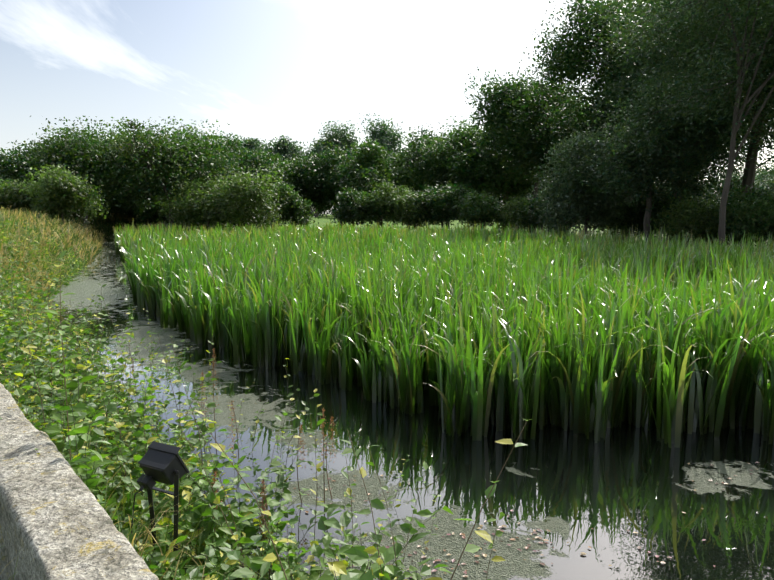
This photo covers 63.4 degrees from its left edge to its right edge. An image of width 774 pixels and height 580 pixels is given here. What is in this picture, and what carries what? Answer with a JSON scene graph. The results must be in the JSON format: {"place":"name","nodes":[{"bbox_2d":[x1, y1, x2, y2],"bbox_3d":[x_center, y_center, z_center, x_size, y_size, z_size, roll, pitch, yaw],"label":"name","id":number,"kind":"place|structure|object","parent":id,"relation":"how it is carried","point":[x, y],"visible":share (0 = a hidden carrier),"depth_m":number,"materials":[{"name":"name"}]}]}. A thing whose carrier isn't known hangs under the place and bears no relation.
{"place":"outdoors","nodes":[
{"label":"outdoors","id":0,"kind":"place"},
{"bbox_2d":[0,0,773,213],"label":"sky","id":1,"kind":"structure","parent":0,"point":[264,69],"materials":[{"name":"white"}]},
{"bbox_2d":[3,214,773,561],"bbox_3d":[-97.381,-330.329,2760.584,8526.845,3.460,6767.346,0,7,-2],"label":"ground","id":2,"kind":"structure","parent":0,"point":[321,220],"depth_m":92.88,"materials":[{"name":"green plant"}]},
{"bbox_2d":[0,179,17,210],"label":"bush","id":3,"kind":"object","parent":2,"relation":"on","point":[7,180],"visible":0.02,"depth_m":59.92,"materials":[{"name":"green plant"}]},
{"bbox_2d":[0,179,40,213],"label":"bush","id":4,"kind":"object","parent":2,"relation":"on","point":[13,200],"visible":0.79,"depth_m":56.32,"materials":[{"name":"green plant"}]},
{"bbox_2d":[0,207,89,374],"bbox_3d":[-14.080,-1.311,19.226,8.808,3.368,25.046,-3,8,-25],"label":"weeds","id":5,"kind":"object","parent":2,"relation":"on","point":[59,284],"visible":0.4,"depth_m":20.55,"materials":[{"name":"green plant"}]},
{"bbox_2d":[15,191,79,216],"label":"bush","id":6,"kind":"object","parent":2,"relation":"on","point":[37,196],"depth_m":60.22,"materials":[{"name":"green plant"}]},
{"bbox_2d":[0,138,108,190],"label":"round tree","id":7,"kind":"object","parent":2,"relation":"on","point":[7,163],"visible":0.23,"depth_m":65.90,"materials":[{"name":"green plant"}]},
{"bbox_2d":[0,215,110,356],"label":"grass","id":8,"kind":"structure","parent":2,"relation":"on","point":[32,281],"depth_m":20.39,"materials":[{"name":"green plant"}]},
{"bbox_2d":[15,163,109,227],"bbox_3d":[-22.557,-6.263,43.567,5.402,4.912,5.219,0,7,-2],"label":"bush","id":9,"kind":"object","parent":2,"relation":"on","point":[60,191],"visible":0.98,"depth_m":42.88,"materials":[{"name":"green plant"}]},
{"bbox_2d":[0,205,147,274],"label":"grass","id":10,"kind":"structure","parent":2,"relation":"on","point":[55,228],"depth_m":36.09,"materials":[{"name":"plant"}]},
{"bbox_2d":[0,383,158,579],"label":"granite wall","id":11,"kind":"structure","parent":2,"relation":"on","point":[56,522],"depth_m":2.53,"materials":[{"name":"grey stone"}]},
{"bbox_2d":[70,194,108,220],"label":"bush","id":12,"kind":"object","parent":2,"relation":"on","point":[93,210],"visible":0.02,"depth_m":64.08,"materials":[{"name":"green plant"}]},
{"bbox_2d":[6,116,244,226],"bbox_3d":[-23.610,-10.865,60.596,20.396,11.188,19.859,0,7,-2],"label":"round tree","id":13,"kind":"object","parent":2,"relation":"on","point":[82,155],"visible":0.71,"depth_m":55.68,"materials":[{"name":"green plant"}]},
{"bbox_2d":[97,189,168,220],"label":"bush","id":14,"kind":"object","parent":2,"relation":"on","point":[121,209],"visible":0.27,"depth_m":65.33,"materials":[{"name":"green plant"}]},
{"bbox_2d":[104,185,180,218],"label":"bush","id":15,"kind":"object","parent":2,"relation":"on","point":[157,194],"visible":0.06,"depth_m":65.62,"materials":[{"name":"green plant"}]},
{"bbox_2d":[0,317,306,579],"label":"grass","id":16,"kind":"structure","parent":2,"relation":"on","point":[143,525],"depth_m":3.65,"materials":[{"name":"green plant"}]},
{"bbox_2d":[85,131,232,196],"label":"round tree","id":17,"kind":"object","parent":2,"relation":"on","point":[165,144],"depth_m":68.99,"materials":[{"name":"green plant"}]},
{"bbox_2d":[131,441,188,571],"bbox_3d":[-1.377,1.487,3.765,0.275,1.095,0.314,4,8,28],"label":"floodlight","id":18,"kind":"object","parent":2,"relation":"on","point":[162,463],"visible":0.98,"depth_m":3.73,"materials":[{"name":"black paint"}]},
{"bbox_2d":[104,119,215,226],"bbox_3d":[-19.994,-9.130,56.647,8.068,11.370,10.252,0,7,-2],"label":"sparse tree","id":19,"kind":"object","parent":2,"relation":"on","point":[131,150],"visible":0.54,"depth_m":54.00,"materials":[{"name":"green plant"}]},
{"bbox_2d":[125,197,212,226],"bbox_3d":[-22.377,-7.708,64.981,9.164,4.713,6.865,0,7,-2],"label":"bush","id":20,"kind":"object","parent":2,"relation":"on","point":[152,212],"visible":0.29,"depth_m":62.94,"materials":[{"name":"green plant"}]},
{"bbox_2d":[0,336,364,579],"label":"weeds","id":21,"kind":"object","parent":2,"relation":"on","point":[194,570],"visible":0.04,"depth_m":4.01,"materials":[{"name":"green plant"}]},
{"bbox_2d":[85,342,337,577],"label":"plants","id":22,"kind":"object","parent":2,"relation":"on","point":[262,482],"visible":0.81,"depth_m":5.62,"materials":[{"name":"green plant"}]},
{"bbox_2d":[155,165,283,230],"bbox_3d":[-14.695,-6.747,53.850,15.478,7.320,9.240,6,9,39],"label":"bush","id":23,"kind":"object","parent":2,"relation":"on","point":[243,196],"visible":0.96,"depth_m":51.63,"materials":[{"name":"green plant"}]},
{"bbox_2d":[31,303,409,562],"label":"plants","id":24,"kind":"object","parent":2,"relation":"on","point":[290,415],"visible":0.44,"depth_m":6.79,"materials":[{"name":"green plant"}]},
{"bbox_2d":[203,130,277,224],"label":"tree","id":25,"kind":"object","parent":2,"relation":"on","point":[254,159],"visible":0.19,"depth_m":75.82,"materials":[{"name":"green plant"}]},
{"bbox_2d":[226,206,275,228],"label":"bush","id":26,"kind":"object","parent":2,"relation":"on","point":[243,224],"visible":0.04,"depth_m":66.86,"materials":[{"name":"green plant"}]},
{"bbox_2d":[231,137,272,157],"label":"tree","id":27,"kind":"object","parent":2,"relation":"on","point":[251,144],"visible":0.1,"depth_m":166.68,"materials":[{"name":"green plant"}]},
{"bbox_2d":[0,244,531,579],"bbox_3d":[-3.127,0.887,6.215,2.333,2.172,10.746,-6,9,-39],"label":"bushy weeds","id":28,"kind":"object","parent":2,"relation":"on","point":[93,459],"visible":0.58,"depth_m":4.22,"materials":[{"name":"green plant"}]},
{"bbox_2d":[249,150,310,212],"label":"tree","id":29,"kind":"object","parent":2,"relation":"on","point":[273,159],"visible":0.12,"depth_m":82.86,"materials":[{"name":"green plant"}]},
{"bbox_2d":[260,135,308,165],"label":"tree","id":30,"kind":"object","parent":2,"relation":"on","point":[282,146],"visible":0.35,"depth_m":168.36,"materials":[{"name":"green plant"}]},
{"bbox_2d":[261,180,319,227],"bbox_3d":[-10.153,-8.357,64.953,6.334,5.965,5.882,0,7,-2],"label":"bush","id":31,"kind":"object","parent":2,"relation":"on","point":[294,205],"visible":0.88,"depth_m":64.10,"materials":[{"name":"green plant"}]},
{"bbox_2d":[271,136,355,227],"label":"tree","id":32,"kind":"object","parent":2,"relation":"on","point":[318,170],"visible":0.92,"depth_m":81.55,"materials":[{"name":"green plant"}]},
{"bbox_2d":[288,133,348,216],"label":"tree","id":33,"kind":"object","parent":2,"relation":"on","point":[317,148],"visible":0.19,"depth_m":165.11,"materials":[{"name":"green plant"}]},
{"bbox_2d":[307,205,332,216],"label":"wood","id":34,"kind":"object","parent":2,"relation":"on","point":[321,212],"visible":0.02,"depth_m":183.02,"materials":[{"name":"green plant"}]},
{"bbox_2d":[297,165,350,225],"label":"tree","id":35,"kind":"object","parent":2,"relation":"on","point":[319,199],"depth_m":84.52,"materials":[{"name":"green plant"}]},
{"bbox_2d":[318,120,360,162],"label":"tree","id":36,"kind":"object","parent":2,"relation":"on","point":[339,132],"visible":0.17,"depth_m":167.10,"materials":[{"name":"green plant"}]},
{"bbox_2d":[329,186,367,226],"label":"bush","id":37,"kind":"object","parent":2,"relation":"on","point":[343,214],"visible":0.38,"depth_m":62.10,"materials":[{"name":"green plant"}]},
{"bbox_2d":[324,137,420,227],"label":"tree","id":38,"kind":"object","parent":2,"relation":"on","point":[370,172],"visible":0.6,"depth_m":75.47,"materials":[{"name":"green plant"}]},
{"bbox_2d":[349,187,399,227],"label":"bush","id":39,"kind":"object","parent":2,"relation":"on","point":[362,208],"visible":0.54,"depth_m":60.01,"materials":[{"name":"green plant"}]},
{"bbox_2d":[354,113,408,219],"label":"tree","id":40,"kind":"object","parent":2,"relation":"on","point":[385,134],"visible":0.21,"depth_m":166.76,"materials":[{"name":"green plant"}]},
{"bbox_2d":[330,122,449,194],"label":"tree","id":41,"kind":"object","parent":2,"relation":"on","point":[412,144],"visible":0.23,"depth_m":78.44,"materials":[{"name":"green plant"}]},
{"bbox_2d":[369,179,451,230],"bbox_3d":[2.307,-7.659,59.801,8.324,5.876,6.744,0,7,-2],"label":"bush","id":42,"kind":"object","parent":2,"relation":"on","point":[402,202],"visible":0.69,"depth_m":58.79,"materials":[{"name":"green plant"}]},
{"bbox_2d":[400,181,477,227],"bbox_3d":[4.905,-7.396,58.464,7.386,5.613,6.498,0,7,-2],"label":"bush","id":43,"kind":"object","parent":2,"relation":"on","point":[442,202],"visible":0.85,"depth_m":57.26,"materials":[{"name":"green plant"}]},
{"bbox_2d":[402,113,485,229],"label":"tree","id":44,"kind":"object","parent":2,"relation":"on","point":[440,154],"visible":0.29,"depth_m":71.82,"materials":[{"name":"green plant"}]},
{"bbox_2d":[450,190,502,229],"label":"bush","id":45,"kind":"object","parent":2,"relation":"on","point":[474,208],"visible":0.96,"depth_m":52.16,"materials":[{"name":"green plant"}]},
{"bbox_2d":[446,128,533,231],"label":"tree","id":46,"kind":"object","parent":2,"relation":"on","point":[465,167],"visible":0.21,"depth_m":67.05,"materials":[{"name":"green plant"}]},
{"bbox_2d":[473,120,551,228],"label":"tree","id":47,"kind":"object","parent":2,"relation":"on","point":[483,166],"visible":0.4,"depth_m":65.66,"materials":[{"name":"green plant"}]},
{"bbox_2d":[490,190,542,208],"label":"wood","id":48,"kind":"object","parent":2,"relation":"on","point":[520,197],"visible":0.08,"depth_m":181.61,"materials":[{"name":"green plant"}]},
{"bbox_2d":[490,196,543,232],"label":"bush","id":49,"kind":"object","parent":2,"relation":"on","point":[510,213],"visible":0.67,"depth_m":51.01,"materials":[{"name":"green plant"}]},
{"bbox_2d":[464,66,594,232],"bbox_3d":[14.711,-12.911,60.960,14.515,15.972,10.234,0,7,-2],"label":"tall tree","id":50,"kind":"object","parent":2,"relation":"on","point":[492,109],"visible":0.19,"depth_m":58.92,"materials":[{"name":"green plant"}]},
{"bbox_2d":[484,74,605,231],"bbox_3d":[14.652,-11.485,54.650,11.123,14.640,12.202,0,7,-2],"label":"tree","id":51,"kind":"object","parent":2,"relation":"on","point":[531,113],"visible":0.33,"depth_m":55.03,"materials":[{"name":"green plant"}]},
{"bbox_2d":[516,194,575,233],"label":"bush","id":52,"kind":"object","parent":2,"relation":"on","point":[533,220],"visible":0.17,"depth_m":47.63,"materials":[{"name":"green plant"}]},
{"bbox_2d":[538,186,583,232],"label":"bush","id":53,"kind":"object","parent":2,"relation":"on","point":[578,224],"depth_m":47.05,"materials":[{"name":"green plant"}]},
{"bbox_2d":[523,130,639,235],"bbox_3d":[11.928,-5.422,37.272,6.929,7.674,6.824,0,7,-2],"label":"grey willow","id":54,"kind":"object","parent":2,"relation":"on","point":[570,199],"visible":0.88,"depth_m":36.21,"materials":[{"name":"green plant"}]},
{"bbox_2d":[587,202,654,236],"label":"bush","id":55,"kind":"object","parent":2,"relation":"on","point":[618,227],"visible":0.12,"depth_m":40.68,"materials":[{"name":"green plant"}]},
{"bbox_2d":[513,0,773,240],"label":"tree","id":56,"kind":"object","parent":2,"relation":"on","point":[571,58],"visible":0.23,"depth_m":45.27,"materials":[{"name":"green plant"}]},
{"bbox_2d":[632,185,672,201],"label":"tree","id":57,"kind":"object","parent":2,"relation":"on","point":[644,196],"visible":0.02,"depth_m":177.87,"materials":[{"name":"green plant"}]},
{"bbox_2d":[616,186,689,239],"bbox_3d":[15.306,-4.068,36.764,4.183,4.195,4.559,0,7,-2],"label":"bush","id":58,"kind":"object","parent":2,"relation":"on","point":[639,214],"visible":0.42,"depth_m":36.03,"materials":[{"name":"green plant"}]},
{"bbox_2d":[576,62,757,242],"bbox_3d":[14.869,-7.386,34.797,9.448,11.245,9.601,0,7,-2],"label":"tree","id":59,"kind":"object","parent":2,"relation":"on","point":[678,168],"visible":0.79,"depth_m":32.04,"materials":[{"name":"green plant"}]},
{"bbox_2d":[570,0,773,246],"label":"tree","id":60,"kind":"object","parent":2,"relation":"on","point":[743,63],"visible":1,"depth_m":25.76,"materials":[{"name":"green plant"}]},
{"bbox_2d":[575,0,773,240],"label":"tree","id":61,"kind":"object","parent":2,"relation":"on","point":[623,89],"visible":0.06,"depth_m":39.98,"materials":[{"name":"green plant"}]},
{"bbox_2d":[605,0,773,249],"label":"tree","id":62,"kind":"object","parent":2,"relation":"on","point":[752,167],"visible":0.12,"depth_m":32.01,"materials":[{"name":"green plant"}]},
{"bbox_2d":[647,194,739,245],"bbox_3d":[15.932,-3.071,31.561,4.022,3.485,4.827,0,7,-2],"label":"bush","id":63,"kind":"object","parent":2,"relation":"on","point":[685,217],"visible":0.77,"depth_m":30.99,"materials":[{"name":"green plant"}]},
{"bbox_2d":[688,180,719,207],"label":"wood","id":64,"kind":"object","parent":2,"relation":"on","point":[705,194],"visible":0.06,"depth_m":193.60,"materials":[{"name":"green plant"}]},
{"bbox_2d":[697,163,773,207],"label":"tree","id":65,"kind":"object","parent":2,"relation":"on","point":[756,183],"visible":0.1,"depth_m":172.01,"materials":[{"name":"green plant"}]},
{"bbox_2d":[704,1,773,167],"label":"tree","id":66,"kind":"object","parent":2,"relation":"on","point":[767,110],"visible":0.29,"depth_m":27.81,"materials":[{"name":"green plant"}]},
{"bbox_2d":[707,184,773,247],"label":"bush","id":67,"kind":"object","parent":2,"relation":"on","point":[741,194],"visible":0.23,"depth_m":29.54,"materials":[{"name":"green plant"}]},
{"bbox_2d":[715,182,773,246],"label":"bush","id":68,"kind":"object","parent":2,"relation":"on","point":[759,216],"visible":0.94,"depth_m":27.56,"materials":[{"name":"green plant"}]},
{"bbox_2d":[728,163,773,203],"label":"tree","id":69,"kind":"object","parent":2,"relation":"on","point":[760,168],"visible":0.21,"depth_m":187.60,"materials":[{"name":"green plant"}]},
{"bbox_2d":[756,169,773,194],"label":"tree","id":70,"kind":"object","parent":2,"relation":"on","point":[767,177],"depth_m":184.00,"materials":[{"name":"green plant"}]},
{"bbox_2d":[36,241,773,579],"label":"water","id":71,"kind":"structure","parent":0,"point":[616,497],"depth_m":6.27,"materials":[{"name":"black liquid"}]},
{"bbox_2d":[113,220,762,273],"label":"reeds","id":72,"kind":"object","parent":71,"relation":"on","point":[134,235],"visible":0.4,"depth_m":34.31,"materials":[{"name":"green plant"}]},
{"bbox_2d":[118,222,773,344],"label":"reeds","id":73,"kind":"object","parent":71,"relation":"on","point":[167,285],"visible":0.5,"depth_m":16.25,"materials":[{"name":"green plant"}]},
{"bbox_2d":[213,409,758,577],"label":"floating leaves","id":74,"kind":"object","parent":71,"relation":"on","point":[485,555],"visible":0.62,"depth_m":4.96,"materials":[{"name":"green plant"}]},
{"bbox_2d":[203,235,773,447],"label":"reeds","id":75,"kind":"object","parent":71,"relation":"on","point":[477,354],"visible":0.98,"depth_m":8.16,"materials":[{"name":"green plant"}]}
]}

